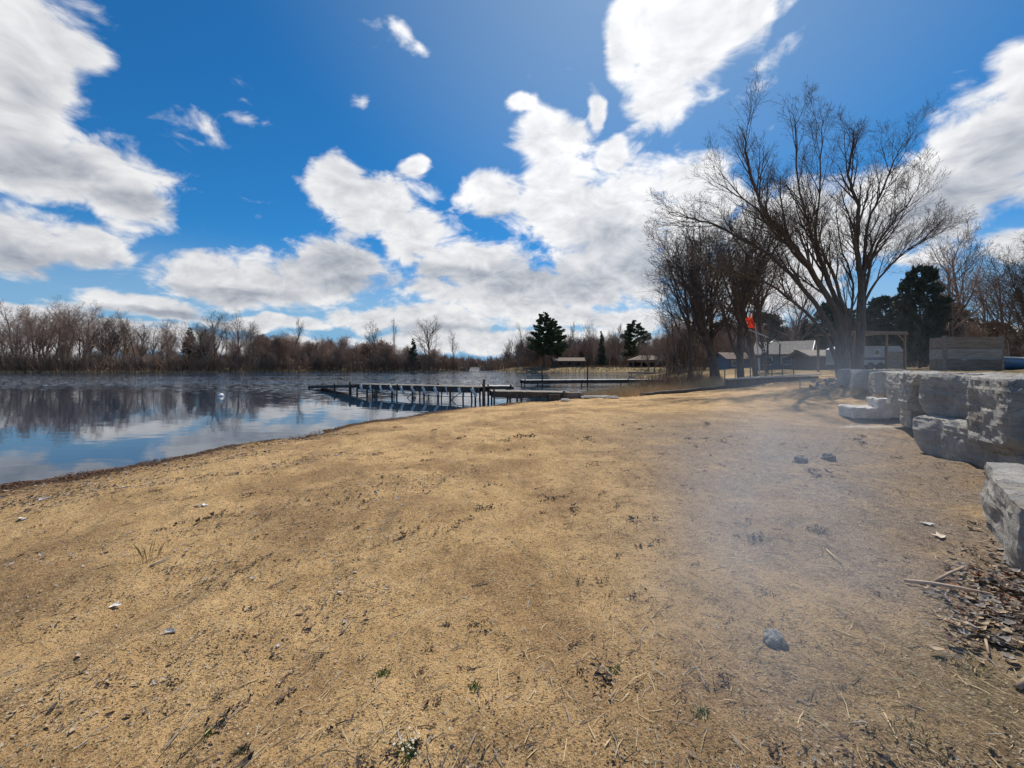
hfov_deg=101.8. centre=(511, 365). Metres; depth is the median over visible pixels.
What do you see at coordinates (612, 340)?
bushy tree
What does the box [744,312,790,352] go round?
tree
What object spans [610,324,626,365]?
bare tree
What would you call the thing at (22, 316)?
bare tree
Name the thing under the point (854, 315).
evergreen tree
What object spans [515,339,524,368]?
bare tree
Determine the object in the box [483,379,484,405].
mooring post
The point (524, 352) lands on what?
bare tree
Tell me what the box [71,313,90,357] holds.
bare tree
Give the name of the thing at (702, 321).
spreading tree
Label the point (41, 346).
bare tree
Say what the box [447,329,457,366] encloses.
slender tree
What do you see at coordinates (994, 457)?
stone block
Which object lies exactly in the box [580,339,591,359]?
bare tree
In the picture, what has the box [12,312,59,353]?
bare tree
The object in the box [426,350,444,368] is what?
bushy tree
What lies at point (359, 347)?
bushy tree
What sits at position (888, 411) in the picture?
stone block
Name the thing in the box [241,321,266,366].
bare tree
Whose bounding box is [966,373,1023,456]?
stone block
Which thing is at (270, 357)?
bushy tree
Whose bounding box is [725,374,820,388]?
seawall
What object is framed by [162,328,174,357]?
slender tree
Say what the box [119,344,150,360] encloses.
bushy tree
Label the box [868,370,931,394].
stone block
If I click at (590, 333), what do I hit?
bare tree
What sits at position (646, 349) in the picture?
bare tree
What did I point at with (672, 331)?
bare tree
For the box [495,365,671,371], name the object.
bank grass
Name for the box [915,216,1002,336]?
bare tree
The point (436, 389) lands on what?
dock
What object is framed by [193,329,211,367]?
spruce tree
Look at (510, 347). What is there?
bare tree
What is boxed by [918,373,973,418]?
stone block
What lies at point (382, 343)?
bushy tree
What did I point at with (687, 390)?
log
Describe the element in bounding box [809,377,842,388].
rubble
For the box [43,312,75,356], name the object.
bare tree
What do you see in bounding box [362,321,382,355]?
bare tree
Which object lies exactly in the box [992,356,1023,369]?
rowboat
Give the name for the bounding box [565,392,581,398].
timber crib
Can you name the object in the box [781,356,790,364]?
window
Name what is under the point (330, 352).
bushy tree
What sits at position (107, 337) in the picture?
bare tree
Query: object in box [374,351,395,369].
bushy tree
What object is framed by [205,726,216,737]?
grass tuft
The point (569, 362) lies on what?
pavilion
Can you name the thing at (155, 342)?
bare tree
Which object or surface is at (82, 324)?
bare tree
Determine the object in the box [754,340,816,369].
house
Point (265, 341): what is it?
bushy tree
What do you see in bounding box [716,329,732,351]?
bare tree
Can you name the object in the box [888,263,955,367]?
evergreen tree
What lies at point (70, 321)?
bare tree
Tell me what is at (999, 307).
bushy tree
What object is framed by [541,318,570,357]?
pine tree
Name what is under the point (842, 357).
bare tree
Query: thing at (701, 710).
grass tuft
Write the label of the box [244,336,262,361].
bare tree
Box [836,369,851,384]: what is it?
stone block
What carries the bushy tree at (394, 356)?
on the ground at (748, 410)
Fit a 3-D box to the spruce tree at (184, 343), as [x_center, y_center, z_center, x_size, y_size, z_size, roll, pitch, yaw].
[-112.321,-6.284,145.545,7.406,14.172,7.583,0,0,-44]
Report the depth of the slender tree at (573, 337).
170.69 m
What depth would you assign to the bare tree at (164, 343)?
145.42 m
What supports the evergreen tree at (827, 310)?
on the ground at (748, 410)
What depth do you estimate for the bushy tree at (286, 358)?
139.40 m
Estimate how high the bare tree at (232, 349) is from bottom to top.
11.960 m
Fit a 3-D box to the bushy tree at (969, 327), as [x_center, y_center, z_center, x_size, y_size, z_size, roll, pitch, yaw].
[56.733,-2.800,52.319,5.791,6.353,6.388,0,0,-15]
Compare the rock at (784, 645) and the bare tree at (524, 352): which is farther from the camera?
the bare tree at (524, 352)
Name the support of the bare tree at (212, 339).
on the ground at (748, 410)
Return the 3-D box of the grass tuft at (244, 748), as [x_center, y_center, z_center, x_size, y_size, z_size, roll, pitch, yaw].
[-1.128,1.599,1.736,0.078,0.045,0.060,0,0,0]
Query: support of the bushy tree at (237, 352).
on the ground at (748, 410)
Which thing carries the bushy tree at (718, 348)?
on the ground at (748, 410)
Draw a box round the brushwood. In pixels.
[479,353,671,370]
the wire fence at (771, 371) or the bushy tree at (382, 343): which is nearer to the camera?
the wire fence at (771, 371)
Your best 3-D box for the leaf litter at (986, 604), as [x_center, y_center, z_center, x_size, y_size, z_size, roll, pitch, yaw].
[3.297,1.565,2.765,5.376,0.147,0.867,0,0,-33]
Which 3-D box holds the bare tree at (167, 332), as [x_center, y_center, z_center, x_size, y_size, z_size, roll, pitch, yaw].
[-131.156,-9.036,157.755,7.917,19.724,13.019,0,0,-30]
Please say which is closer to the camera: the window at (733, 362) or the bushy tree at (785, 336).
the window at (733, 362)
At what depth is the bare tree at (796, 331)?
50.95 m
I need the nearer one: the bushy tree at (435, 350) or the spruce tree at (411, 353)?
the spruce tree at (411, 353)
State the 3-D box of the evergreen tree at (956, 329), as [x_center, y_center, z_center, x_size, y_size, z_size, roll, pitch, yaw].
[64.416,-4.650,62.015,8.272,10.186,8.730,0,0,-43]
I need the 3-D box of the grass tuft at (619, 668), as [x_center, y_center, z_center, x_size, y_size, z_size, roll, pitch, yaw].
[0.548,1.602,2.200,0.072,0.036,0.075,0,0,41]
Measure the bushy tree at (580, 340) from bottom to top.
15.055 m
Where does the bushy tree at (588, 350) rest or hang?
on the ground at (748, 410)
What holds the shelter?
on the ground at (748, 410)
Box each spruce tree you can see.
[179,327,195,362]
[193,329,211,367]
[406,339,421,368]
[594,331,607,365]
[653,336,665,365]
[796,315,811,340]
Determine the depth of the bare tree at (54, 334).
149.55 m
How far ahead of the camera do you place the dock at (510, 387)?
25.93 m
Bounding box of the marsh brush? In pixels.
[627,363,708,392]
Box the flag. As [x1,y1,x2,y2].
[746,313,754,328]
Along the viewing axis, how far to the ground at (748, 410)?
3.03 m
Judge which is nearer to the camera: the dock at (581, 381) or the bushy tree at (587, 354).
the dock at (581, 381)
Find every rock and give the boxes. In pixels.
[762,628,783,648]
[780,639,788,649]
[794,455,807,463]
[820,452,835,460]
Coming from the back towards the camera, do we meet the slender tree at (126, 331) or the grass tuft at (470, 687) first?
the slender tree at (126, 331)
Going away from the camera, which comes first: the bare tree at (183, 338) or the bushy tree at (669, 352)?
the bushy tree at (669, 352)
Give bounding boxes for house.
[715,352,749,369]
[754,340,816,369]
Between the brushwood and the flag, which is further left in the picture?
the brushwood
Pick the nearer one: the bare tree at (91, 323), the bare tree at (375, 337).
the bare tree at (91, 323)
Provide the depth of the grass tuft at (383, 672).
2.20 m
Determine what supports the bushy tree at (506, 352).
on the ground at (748, 410)
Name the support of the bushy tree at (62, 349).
on the ground at (748, 410)
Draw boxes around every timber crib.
[548,394,559,401]
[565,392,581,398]
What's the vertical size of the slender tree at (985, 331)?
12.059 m
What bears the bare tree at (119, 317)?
on the ground at (748, 410)
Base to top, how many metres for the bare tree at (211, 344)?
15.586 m
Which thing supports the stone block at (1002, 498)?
on the ground at (748, 410)
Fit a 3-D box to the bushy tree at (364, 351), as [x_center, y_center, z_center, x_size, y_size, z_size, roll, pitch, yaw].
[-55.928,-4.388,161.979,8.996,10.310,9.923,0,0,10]
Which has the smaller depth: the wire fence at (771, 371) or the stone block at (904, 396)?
the stone block at (904, 396)
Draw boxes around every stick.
[150,555,171,566]
[184,729,209,754]
[883,712,898,739]
[904,578,990,594]
[932,566,963,581]
[984,638,989,654]
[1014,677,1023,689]
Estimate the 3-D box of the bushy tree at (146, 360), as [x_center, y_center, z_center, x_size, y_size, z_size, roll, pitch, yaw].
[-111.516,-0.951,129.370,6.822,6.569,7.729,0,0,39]
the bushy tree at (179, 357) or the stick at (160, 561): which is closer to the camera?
the stick at (160, 561)
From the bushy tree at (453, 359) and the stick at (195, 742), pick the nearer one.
the stick at (195, 742)
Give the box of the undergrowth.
[0,345,473,372]
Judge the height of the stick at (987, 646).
0.021 m
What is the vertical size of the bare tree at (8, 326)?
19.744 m
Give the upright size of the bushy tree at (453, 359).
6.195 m
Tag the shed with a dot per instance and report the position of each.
(805, 359)
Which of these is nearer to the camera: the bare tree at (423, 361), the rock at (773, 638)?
the rock at (773, 638)
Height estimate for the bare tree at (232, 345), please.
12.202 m
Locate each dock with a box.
[308,382,367,394]
[356,382,489,401]
[479,384,513,399]
[489,389,566,403]
[520,366,663,386]
[628,372,661,373]
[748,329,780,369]
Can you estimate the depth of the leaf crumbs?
2.96 m
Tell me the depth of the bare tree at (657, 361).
113.53 m
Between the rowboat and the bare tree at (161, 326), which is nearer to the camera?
the rowboat
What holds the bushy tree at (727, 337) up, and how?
on the ground at (748, 410)
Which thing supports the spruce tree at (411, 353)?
on the ground at (748, 410)
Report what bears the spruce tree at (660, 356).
on the ground at (748, 410)
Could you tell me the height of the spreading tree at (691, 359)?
16.475 m
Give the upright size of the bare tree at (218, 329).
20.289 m
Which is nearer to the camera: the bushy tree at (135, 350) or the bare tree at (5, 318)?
the bare tree at (5, 318)
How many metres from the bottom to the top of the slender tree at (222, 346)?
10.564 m
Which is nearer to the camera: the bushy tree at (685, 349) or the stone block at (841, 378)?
the stone block at (841, 378)
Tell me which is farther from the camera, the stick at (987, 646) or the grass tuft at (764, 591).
the grass tuft at (764, 591)
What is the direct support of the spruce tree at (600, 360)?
on the ground at (748, 410)
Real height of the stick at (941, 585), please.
0.071 m
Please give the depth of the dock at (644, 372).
97.13 m
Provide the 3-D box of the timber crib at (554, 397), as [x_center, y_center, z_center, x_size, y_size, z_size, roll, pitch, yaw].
[2.360,1.836,23.575,0.663,0.428,0.570,0,0,0]
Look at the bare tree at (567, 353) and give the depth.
170.81 m
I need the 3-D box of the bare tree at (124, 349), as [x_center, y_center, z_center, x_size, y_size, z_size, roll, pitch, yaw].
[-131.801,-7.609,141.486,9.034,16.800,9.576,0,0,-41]
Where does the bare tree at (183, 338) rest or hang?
on the ground at (748, 410)
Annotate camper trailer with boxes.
[826,346,902,368]
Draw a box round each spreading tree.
[634,191,758,379]
[639,233,728,376]
[652,229,764,378]
[680,172,847,377]
[700,210,792,376]
[723,238,788,370]
[973,231,1023,336]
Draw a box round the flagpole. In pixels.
[755,323,760,376]
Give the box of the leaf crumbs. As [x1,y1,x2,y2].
[0,422,991,767]
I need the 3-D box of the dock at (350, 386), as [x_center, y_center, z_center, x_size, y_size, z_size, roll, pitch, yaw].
[-14.570,2.734,34.347,1.428,3.136,11.059,0,0,-41]
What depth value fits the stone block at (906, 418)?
10.10 m
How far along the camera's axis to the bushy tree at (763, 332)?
54.80 m
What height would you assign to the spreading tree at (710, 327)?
14.218 m
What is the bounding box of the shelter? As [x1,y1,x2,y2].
[815,331,908,371]
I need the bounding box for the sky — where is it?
[0,0,1023,364]
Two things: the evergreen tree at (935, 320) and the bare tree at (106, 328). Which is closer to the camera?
the evergreen tree at (935, 320)
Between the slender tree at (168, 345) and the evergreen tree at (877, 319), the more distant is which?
the slender tree at (168, 345)
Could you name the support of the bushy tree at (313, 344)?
on the ground at (748, 410)
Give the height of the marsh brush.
2.824 m
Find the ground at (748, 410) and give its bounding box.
[0,366,1023,767]
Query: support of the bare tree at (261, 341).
on the ground at (748, 410)
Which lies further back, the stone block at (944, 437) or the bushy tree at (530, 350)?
the bushy tree at (530, 350)
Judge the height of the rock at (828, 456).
0.189 m
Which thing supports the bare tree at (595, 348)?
on the ground at (748, 410)
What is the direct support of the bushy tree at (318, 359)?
on the ground at (748, 410)
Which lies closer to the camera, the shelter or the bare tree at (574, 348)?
the shelter
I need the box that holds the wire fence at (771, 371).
[724,359,793,384]
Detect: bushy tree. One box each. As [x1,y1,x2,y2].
[41,341,76,367]
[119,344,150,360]
[140,354,164,371]
[169,351,184,369]
[227,347,249,367]
[243,330,280,357]
[251,333,293,367]
[262,351,277,368]
[273,338,306,360]
[280,354,293,366]
[284,339,305,362]
[293,340,316,364]
[299,340,320,352]
[299,341,317,365]
[308,357,329,368]
[311,337,334,365]
[323,333,363,368]
[329,347,345,369]
[351,340,373,359]
[361,343,374,358]
[365,343,403,364]
[369,337,405,361]
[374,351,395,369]
[387,352,406,369]
[400,347,421,360]
[423,347,442,358]
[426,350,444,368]
[450,355,459,369]
[499,349,514,365]
[509,348,527,365]
[524,334,541,363]
[563,335,579,357]
[570,335,590,357]
[575,335,600,365]
[578,337,602,365]
[592,342,617,362]
[606,334,620,362]
[616,349,630,363]
[644,320,699,369]
[654,335,696,369]
[666,319,706,363]
[692,330,736,361]
[717,319,736,351]
[729,322,785,361]
[772,329,801,340]
[943,318,995,336]
[951,259,1023,356]
[1002,332,1023,356]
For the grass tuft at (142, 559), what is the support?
on the ground at (748, 410)
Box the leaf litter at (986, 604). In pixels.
[718,525,1023,767]
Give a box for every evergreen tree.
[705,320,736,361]
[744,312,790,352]
[806,301,855,365]
[852,309,881,341]
[865,294,913,367]
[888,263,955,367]
[916,303,980,359]
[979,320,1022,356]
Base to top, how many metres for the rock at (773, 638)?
0.134 m
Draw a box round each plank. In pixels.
[580,395,606,397]
[603,396,619,397]
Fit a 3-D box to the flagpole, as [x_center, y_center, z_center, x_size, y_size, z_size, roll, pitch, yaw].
[15.233,-0.591,25.756,0.670,4.045,0.140,0,0,-24]
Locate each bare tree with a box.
[0,299,29,348]
[0,306,54,356]
[0,309,28,356]
[0,314,45,368]
[0,338,18,367]
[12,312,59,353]
[18,350,31,364]
[20,312,58,356]
[25,305,66,354]
[29,309,89,351]
[38,295,89,348]
[42,301,85,362]
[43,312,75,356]
[63,314,112,369]
[67,299,104,355]
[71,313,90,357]
[76,313,101,360]
[82,314,125,365]
[85,316,117,357]
[88,318,133,365]
[96,321,121,356]
[107,309,150,357]
[114,319,141,354]
[124,322,158,369]
[134,330,149,354]
[144,322,161,368]
[146,335,169,354]
[152,319,182,359]
[158,317,179,362]
[161,335,180,361]
[171,318,199,359]
[184,321,210,348]
[184,334,204,368]
[190,310,231,363]
[193,325,221,369]
[197,324,227,361]
[219,307,254,365]
[223,337,239,368]
[224,335,246,350]
[239,321,261,356]
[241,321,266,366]
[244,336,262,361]
[247,331,271,358]
[314,335,326,357]
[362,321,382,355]
[365,357,375,369]
[406,316,441,367]
[418,354,427,368]
[506,323,530,367]
[506,341,513,358]
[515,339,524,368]
[522,341,527,362]
[565,332,571,357]
[569,341,580,357]
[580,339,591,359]
[581,320,597,361]
[589,332,598,366]
[601,339,616,365]
[603,331,611,343]
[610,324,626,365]
[611,332,624,360]
[638,337,653,365]
[638,341,652,371]
[643,65,981,377]
[646,311,685,375]
[652,341,663,371]
[655,290,687,374]
[658,331,678,369]
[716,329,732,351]
[761,267,830,340]
[892,219,1022,336]
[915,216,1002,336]
[966,250,1021,356]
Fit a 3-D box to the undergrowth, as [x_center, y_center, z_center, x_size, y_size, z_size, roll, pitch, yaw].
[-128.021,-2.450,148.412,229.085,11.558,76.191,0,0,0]
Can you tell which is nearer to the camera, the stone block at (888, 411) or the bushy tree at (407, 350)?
the stone block at (888, 411)
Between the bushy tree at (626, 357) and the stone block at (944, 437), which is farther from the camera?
the bushy tree at (626, 357)
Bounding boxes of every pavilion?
[551,358,585,367]
[627,355,665,366]
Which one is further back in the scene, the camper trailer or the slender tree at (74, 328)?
the slender tree at (74, 328)
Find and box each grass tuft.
[129,537,164,563]
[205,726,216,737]
[234,740,251,754]
[375,664,391,677]
[393,726,419,763]
[466,679,481,692]
[608,664,620,674]
[690,702,712,720]
[752,587,775,597]
[805,524,829,534]
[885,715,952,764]
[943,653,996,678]
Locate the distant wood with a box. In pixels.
[298,355,697,366]
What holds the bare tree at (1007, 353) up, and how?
on the ground at (748, 410)
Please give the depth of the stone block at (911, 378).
8.59 m
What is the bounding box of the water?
[0,367,644,484]
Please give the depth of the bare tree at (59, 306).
147.21 m
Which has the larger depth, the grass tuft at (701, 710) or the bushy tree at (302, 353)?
the bushy tree at (302, 353)
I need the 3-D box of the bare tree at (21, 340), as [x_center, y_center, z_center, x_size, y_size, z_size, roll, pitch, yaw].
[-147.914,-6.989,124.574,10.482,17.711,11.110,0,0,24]
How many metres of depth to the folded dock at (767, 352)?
27.66 m
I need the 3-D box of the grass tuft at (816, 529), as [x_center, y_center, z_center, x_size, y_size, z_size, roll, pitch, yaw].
[2.953,1.576,4.034,0.221,0.066,0.224,0,0,0]
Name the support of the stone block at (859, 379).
on the ground at (748, 410)
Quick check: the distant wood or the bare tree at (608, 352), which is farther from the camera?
the distant wood
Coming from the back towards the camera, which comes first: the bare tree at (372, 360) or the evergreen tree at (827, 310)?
the bare tree at (372, 360)
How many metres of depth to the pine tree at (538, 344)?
154.23 m
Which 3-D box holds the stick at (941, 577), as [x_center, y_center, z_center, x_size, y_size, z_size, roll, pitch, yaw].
[3.230,1.559,3.101,0.435,0.064,0.042,0,0,-21]
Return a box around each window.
[731,360,735,365]
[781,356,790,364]
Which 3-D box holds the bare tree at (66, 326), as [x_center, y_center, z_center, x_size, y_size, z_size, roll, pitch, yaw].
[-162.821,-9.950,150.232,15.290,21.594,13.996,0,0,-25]
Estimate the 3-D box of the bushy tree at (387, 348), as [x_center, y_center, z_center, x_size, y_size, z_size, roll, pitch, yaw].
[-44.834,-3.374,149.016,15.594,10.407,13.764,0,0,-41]
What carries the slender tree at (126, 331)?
on the ground at (748, 410)
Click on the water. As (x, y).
(52, 425)
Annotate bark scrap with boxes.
[164,628,176,632]
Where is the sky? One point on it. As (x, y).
(483, 168)
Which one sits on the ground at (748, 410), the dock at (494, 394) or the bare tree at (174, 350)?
the bare tree at (174, 350)
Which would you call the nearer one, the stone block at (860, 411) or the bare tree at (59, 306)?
the stone block at (860, 411)
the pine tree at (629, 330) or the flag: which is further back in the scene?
the pine tree at (629, 330)
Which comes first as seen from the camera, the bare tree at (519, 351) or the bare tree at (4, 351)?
the bare tree at (4, 351)
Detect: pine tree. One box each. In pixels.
[526,311,563,366]
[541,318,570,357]
[619,320,651,361]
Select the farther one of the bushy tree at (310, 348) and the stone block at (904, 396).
the bushy tree at (310, 348)
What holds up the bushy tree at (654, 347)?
on the ground at (748, 410)
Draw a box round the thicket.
[657,318,1022,374]
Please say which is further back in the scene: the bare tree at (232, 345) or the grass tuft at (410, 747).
the bare tree at (232, 345)
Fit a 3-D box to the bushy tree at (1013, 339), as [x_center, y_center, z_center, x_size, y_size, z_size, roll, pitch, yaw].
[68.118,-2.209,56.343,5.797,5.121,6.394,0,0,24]
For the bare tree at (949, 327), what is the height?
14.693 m
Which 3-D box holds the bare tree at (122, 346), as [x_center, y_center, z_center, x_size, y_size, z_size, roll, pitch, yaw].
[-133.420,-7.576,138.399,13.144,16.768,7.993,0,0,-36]
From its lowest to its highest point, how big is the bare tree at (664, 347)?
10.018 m
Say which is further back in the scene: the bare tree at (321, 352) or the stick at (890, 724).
the bare tree at (321, 352)
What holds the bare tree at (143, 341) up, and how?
on the ground at (748, 410)
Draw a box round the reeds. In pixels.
[567,372,725,396]
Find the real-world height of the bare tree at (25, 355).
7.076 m
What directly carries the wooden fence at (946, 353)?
on the ground at (748, 410)
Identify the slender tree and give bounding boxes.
[0,329,8,363]
[18,305,36,358]
[63,317,80,369]
[113,327,125,361]
[120,318,136,363]
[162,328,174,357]
[218,341,225,370]
[288,317,304,369]
[391,318,396,350]
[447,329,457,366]
[570,321,577,353]
[964,269,988,336]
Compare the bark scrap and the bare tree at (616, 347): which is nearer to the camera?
the bark scrap
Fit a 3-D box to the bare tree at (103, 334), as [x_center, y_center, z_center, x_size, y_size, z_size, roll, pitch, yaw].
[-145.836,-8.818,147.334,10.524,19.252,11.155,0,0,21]
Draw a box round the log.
[639,385,725,395]
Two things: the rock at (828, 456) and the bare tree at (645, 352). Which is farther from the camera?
the bare tree at (645, 352)
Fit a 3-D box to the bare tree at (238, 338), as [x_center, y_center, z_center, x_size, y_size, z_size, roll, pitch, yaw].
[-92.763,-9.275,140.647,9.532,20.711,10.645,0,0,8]
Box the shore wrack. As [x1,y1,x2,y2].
[0,406,486,493]
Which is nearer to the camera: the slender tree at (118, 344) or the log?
the log
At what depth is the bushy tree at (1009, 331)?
59.58 m
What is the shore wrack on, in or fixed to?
on the ground at (748, 410)
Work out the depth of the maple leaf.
3.87 m
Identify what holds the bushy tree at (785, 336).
on the ground at (748, 410)
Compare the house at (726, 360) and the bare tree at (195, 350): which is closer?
the house at (726, 360)
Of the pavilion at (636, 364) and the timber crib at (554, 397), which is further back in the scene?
the pavilion at (636, 364)
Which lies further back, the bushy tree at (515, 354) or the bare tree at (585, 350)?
the bushy tree at (515, 354)
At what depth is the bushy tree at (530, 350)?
183.99 m
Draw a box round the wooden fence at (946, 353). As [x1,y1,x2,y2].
[929,335,1003,370]
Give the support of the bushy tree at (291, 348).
on the ground at (748, 410)
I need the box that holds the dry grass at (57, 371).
[0,369,467,372]
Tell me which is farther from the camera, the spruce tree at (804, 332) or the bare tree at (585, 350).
the bare tree at (585, 350)
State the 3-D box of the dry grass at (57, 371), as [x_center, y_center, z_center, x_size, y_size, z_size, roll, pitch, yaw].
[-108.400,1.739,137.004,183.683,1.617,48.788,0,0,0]
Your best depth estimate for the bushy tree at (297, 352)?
149.24 m
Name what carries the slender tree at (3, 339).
on the ground at (748, 410)
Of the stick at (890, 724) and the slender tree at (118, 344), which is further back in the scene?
the slender tree at (118, 344)
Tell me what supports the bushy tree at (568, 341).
on the ground at (748, 410)
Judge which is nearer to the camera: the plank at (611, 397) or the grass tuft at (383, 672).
the grass tuft at (383, 672)
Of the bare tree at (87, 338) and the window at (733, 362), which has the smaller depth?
the window at (733, 362)
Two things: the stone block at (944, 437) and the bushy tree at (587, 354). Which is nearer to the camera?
the stone block at (944, 437)
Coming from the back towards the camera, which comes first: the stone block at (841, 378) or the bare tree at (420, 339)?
the bare tree at (420, 339)
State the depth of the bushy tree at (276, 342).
141.13 m
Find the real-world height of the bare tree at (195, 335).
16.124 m
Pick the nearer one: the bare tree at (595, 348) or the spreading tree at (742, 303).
the spreading tree at (742, 303)
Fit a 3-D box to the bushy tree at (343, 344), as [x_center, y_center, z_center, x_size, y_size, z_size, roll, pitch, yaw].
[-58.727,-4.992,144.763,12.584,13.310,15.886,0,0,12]
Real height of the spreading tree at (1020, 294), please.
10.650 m
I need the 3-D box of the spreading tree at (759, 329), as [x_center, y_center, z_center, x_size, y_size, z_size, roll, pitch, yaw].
[25.042,-6.739,43.194,6.438,14.948,5.887,0,0,-40]
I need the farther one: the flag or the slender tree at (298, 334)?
the slender tree at (298, 334)
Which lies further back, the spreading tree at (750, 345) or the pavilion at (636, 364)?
the pavilion at (636, 364)
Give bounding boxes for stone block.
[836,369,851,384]
[838,404,889,418]
[849,369,910,389]
[866,397,899,417]
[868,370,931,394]
[885,371,968,412]
[899,372,1011,384]
[900,408,927,428]
[912,414,984,468]
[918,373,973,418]
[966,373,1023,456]
[980,462,1023,571]
[983,450,1023,471]
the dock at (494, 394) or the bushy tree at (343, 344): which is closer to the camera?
the dock at (494, 394)
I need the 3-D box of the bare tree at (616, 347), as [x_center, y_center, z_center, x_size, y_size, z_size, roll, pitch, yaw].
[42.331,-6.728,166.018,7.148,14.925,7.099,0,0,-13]
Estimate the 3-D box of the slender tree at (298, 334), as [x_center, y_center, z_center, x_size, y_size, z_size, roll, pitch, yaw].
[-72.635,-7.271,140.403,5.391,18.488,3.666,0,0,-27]
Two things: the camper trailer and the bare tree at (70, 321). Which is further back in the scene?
the bare tree at (70, 321)
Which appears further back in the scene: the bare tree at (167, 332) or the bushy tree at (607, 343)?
the bushy tree at (607, 343)
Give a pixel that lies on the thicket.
(703, 360)
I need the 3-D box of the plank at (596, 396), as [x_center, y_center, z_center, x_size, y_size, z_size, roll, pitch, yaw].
[4.801,1.781,23.887,1.750,0.108,0.455,0,0,-3]
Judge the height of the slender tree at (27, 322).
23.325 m
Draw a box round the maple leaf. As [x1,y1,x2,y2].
[933,532,945,537]
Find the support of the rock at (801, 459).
on the ground at (748, 410)
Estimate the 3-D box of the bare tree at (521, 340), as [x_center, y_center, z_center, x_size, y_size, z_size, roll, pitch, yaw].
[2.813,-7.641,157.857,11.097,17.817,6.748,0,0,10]
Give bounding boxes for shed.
[785,350,834,369]
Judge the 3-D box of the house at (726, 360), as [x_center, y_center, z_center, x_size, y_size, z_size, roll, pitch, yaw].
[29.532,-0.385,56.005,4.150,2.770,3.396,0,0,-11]
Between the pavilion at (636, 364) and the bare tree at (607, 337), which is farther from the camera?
the bare tree at (607, 337)
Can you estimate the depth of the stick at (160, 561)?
3.55 m
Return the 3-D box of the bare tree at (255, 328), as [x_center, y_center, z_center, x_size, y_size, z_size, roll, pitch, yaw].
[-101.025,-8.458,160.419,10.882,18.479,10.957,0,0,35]
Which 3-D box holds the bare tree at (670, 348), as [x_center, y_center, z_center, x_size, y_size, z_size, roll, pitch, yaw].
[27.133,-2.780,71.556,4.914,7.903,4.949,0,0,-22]
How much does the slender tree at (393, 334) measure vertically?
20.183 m
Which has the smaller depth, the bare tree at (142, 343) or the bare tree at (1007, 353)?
the bare tree at (1007, 353)

